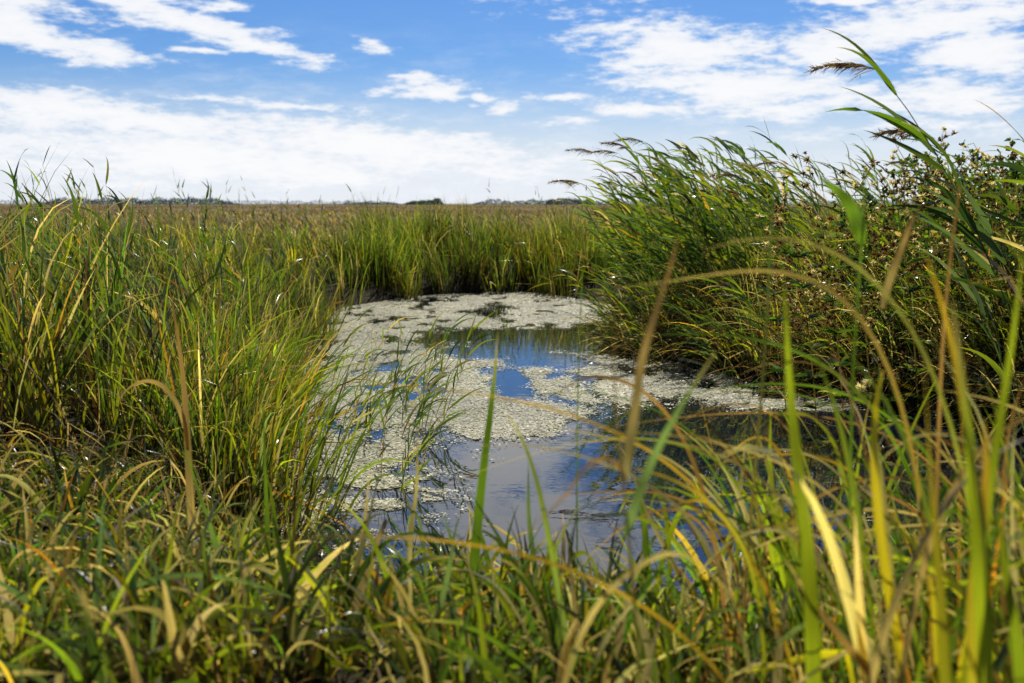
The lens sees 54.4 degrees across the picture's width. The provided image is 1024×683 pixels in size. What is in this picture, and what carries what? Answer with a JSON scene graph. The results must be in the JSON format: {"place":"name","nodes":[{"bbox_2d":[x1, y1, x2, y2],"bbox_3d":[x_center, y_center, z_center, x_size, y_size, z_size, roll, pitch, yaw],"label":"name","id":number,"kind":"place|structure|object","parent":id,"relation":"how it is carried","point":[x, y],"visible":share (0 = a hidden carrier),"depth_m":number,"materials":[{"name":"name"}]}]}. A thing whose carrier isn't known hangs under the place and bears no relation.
{"place":"outdoors","nodes":[
{"label":"outdoors","id":0,"kind":"place"},
{"bbox_2d":[0,204,1023,682],"bbox_3d":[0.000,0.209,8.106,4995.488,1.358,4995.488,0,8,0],"label":"ground","id":1,"kind":"structure","parent":0,"point":[378,294],"depth_m":11.76,"materials":[{"name":"green plant"}]},
{"bbox_2d":[0,149,445,555],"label":"sedge tussock","id":2,"kind":"object","parent":1,"relation":"on","point":[225,406],"visible":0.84,"depth_m":4.75,"materials":[{"name":"green plant"}]},
{"bbox_2d":[0,191,689,353],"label":"marsh sedge","id":3,"kind":"object","parent":1,"relation":"on","point":[376,247],"visible":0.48,"depth_m":16.33,"materials":[{"name":"green plant"}]},
{"bbox_2d":[0,145,699,493],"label":"reed shoots","id":4,"kind":"object","parent":1,"relation":"on","point":[425,399],"visible":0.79,"depth_m":6.51,"materials":[{"name":"green plant"}]},
{"bbox_2d":[1,196,923,204],"bbox_3d":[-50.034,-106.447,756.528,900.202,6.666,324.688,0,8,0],"label":"distant trees","id":5,"kind":"object","parent":1,"relation":"on","point":[415,202],"visible":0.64,"depth_m":687.48,"materials":[{"name":"green plant"}]},
{"bbox_2d":[0,205,940,256],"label":"meadow grass","id":6,"kind":"structure","parent":1,"relation":"on","point":[285,221],"depth_m":60.37,"materials":[{"name":"green plant"}]},
{"bbox_2d":[0,405,1023,682],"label":"foreground grass","id":7,"kind":"structure","parent":1,"relation":"on","point":[124,547],"depth_m":2.26,"materials":[{"name":"green plant"}]},
{"bbox_2d":[0,165,1023,682],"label":"broad sedge blades","id":8,"kind":"object","parent":1,"relation":"on","point":[980,657],"visible":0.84,"depth_m":1.89,"materials":[{"name":"green plant"}]},
{"bbox_2d":[754,182,816,404],"bbox_3d":[1.969,-0.081,7.356,0.498,2.180,0.420,-5,9,-32],"label":"thistle plant","id":9,"kind":"object","parent":1,"relation":"on","point":[778,369],"visible":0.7,"depth_m":7.31,"materials":[{"name":"green plant"}]},
{"bbox_2d":[548,120,1023,386],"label":"common reed","id":10,"kind":"object","parent":1,"relation":"on","point":[704,208],"visible":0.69,"depth_m":9.88,"materials":[{"name":"green plant"}]},
{"bbox_2d":[548,28,1023,429],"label":"wind blown reed","id":11,"kind":"object","parent":1,"relation":"on","point":[921,136],"visible":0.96,"depth_m":4.28,"materials":[{"name":"green plant"}]},
{"bbox_2d":[553,191,1023,437],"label":"bank grass","id":12,"kind":"structure","parent":1,"relation":"on","point":[896,344],"depth_m":8.06,"materials":[{"name":"green plant"}]},
{"bbox_2d":[762,191,845,423],"bbox_3d":[1.977,0.034,6.813,0.565,2.102,0.424,2,8,13],"label":"thistle plant","id":13,"kind":"object","parent":1,"relation":"on","point":[794,254],"visible":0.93,"depth_m":6.72,"materials":[{"name":"green plant"}]},
{"bbox_2d":[781,151,860,416],"bbox_3d":[2.123,-0.119,6.922,0.644,2.373,0.565,0,8,0],"label":"thistle plant","id":14,"kind":"object","parent":1,"relation":"on","point":[830,299],"visible":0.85,"depth_m":6.86,"materials":[{"name":"green plant"}]},
{"bbox_2d":[828,158,898,404],"bbox_3d":[2.484,-0.209,7.105,0.531,2.175,0.558,0,8,0],"label":"thistle plant","id":15,"kind":"object","parent":1,"relation":"on","point":[883,255],"visible":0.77,"depth_m":7.06,"materials":[{"name":"green plant"}]},
{"bbox_2d":[852,309,914,442],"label":"thistle plant","id":16,"kind":"object","parent":1,"relation":"on","point":[859,387],"visible":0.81,"depth_m":6.30,"materials":[{"name":"green plant"}]},
{"bbox_2d":[879,149,949,411],"bbox_3d":[2.761,-0.287,6.968,0.484,2.127,0.479,-4,9,-25],"label":"thistle plant","id":17,"kind":"object","parent":1,"relation":"on","point":[913,288],"visible":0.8,"depth_m":6.90,"materials":[{"name":"green foliage"}]},
{"bbox_2d":[821,163,1023,304],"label":"shrub","id":18,"kind":"object","parent":1,"relation":"on","point":[885,221],"visible":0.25,"depth_m":8.38,"materials":[{"name":"green plant"}]},
{"bbox_2d":[891,128,957,373],"bbox_3d":[3.004,-0.578,7.213,0.514,1.967,0.414,-4,9,-28],"label":"thistle plant","id":19,"kind":"object","parent":1,"relation":"on","point":[928,227],"visible":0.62,"depth_m":7.17,"materials":[{"name":"green plant"}]},
{"bbox_2d":[879,135,1023,243],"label":"shrub","id":20,"kind":"object","parent":1,"relation":"on","point":[1014,175],"visible":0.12,"depth_m":9.02,"materials":[{"name":"leaves"},{"name":"woody stems"},{"name":"flowers"}]},
{"bbox_2d":[928,126,982,339],"bbox_3d":[3.380,-0.747,7.575,0.508,1.748,0.403,0,8,0],"label":"thistle plant","id":21,"kind":"object","parent":1,"relation":"on","point":[947,187],"visible":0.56,"depth_m":7.49,"materials":[{"name":"green plant"}]},
{"bbox_2d":[959,151,1023,308],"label":"thistle plant","id":22,"kind":"object","parent":1,"relation":"on","point":[991,199],"visible":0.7,"depth_m":7.34,"materials":[{"name":"green plant"}]},
{"bbox_2d":[970,177,1023,317],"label":"shrub","id":23,"kind":"object","parent":1,"relation":"on","point":[1009,249],"visible":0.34,"depth_m":7.57,"materials":[{"name":"green plant"}]},
{"bbox_2d":[0,0,1023,203],"label":"sky","id":24,"kind":"structure","parent":0,"point":[301,100],"materials":[{"name":"blue"}]},
{"bbox_2d":[276,292,1023,623],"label":"pond water","id":25,"kind":"structure","parent":0,"point":[506,485],"depth_m":5.93,"materials":[{"name":"blue liquid"}]},
{"bbox_2d":[275,292,945,553],"bbox_3d":[0.049,0.107,10.064,4.846,0.015,13.817,-2,8,-11],"label":"floating pondweed","id":26,"kind":"object","parent":25,"relation":"on","point":[471,301],"visible":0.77,"depth_m":8.01,"materials":[{"name":"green plant"}]}
]}

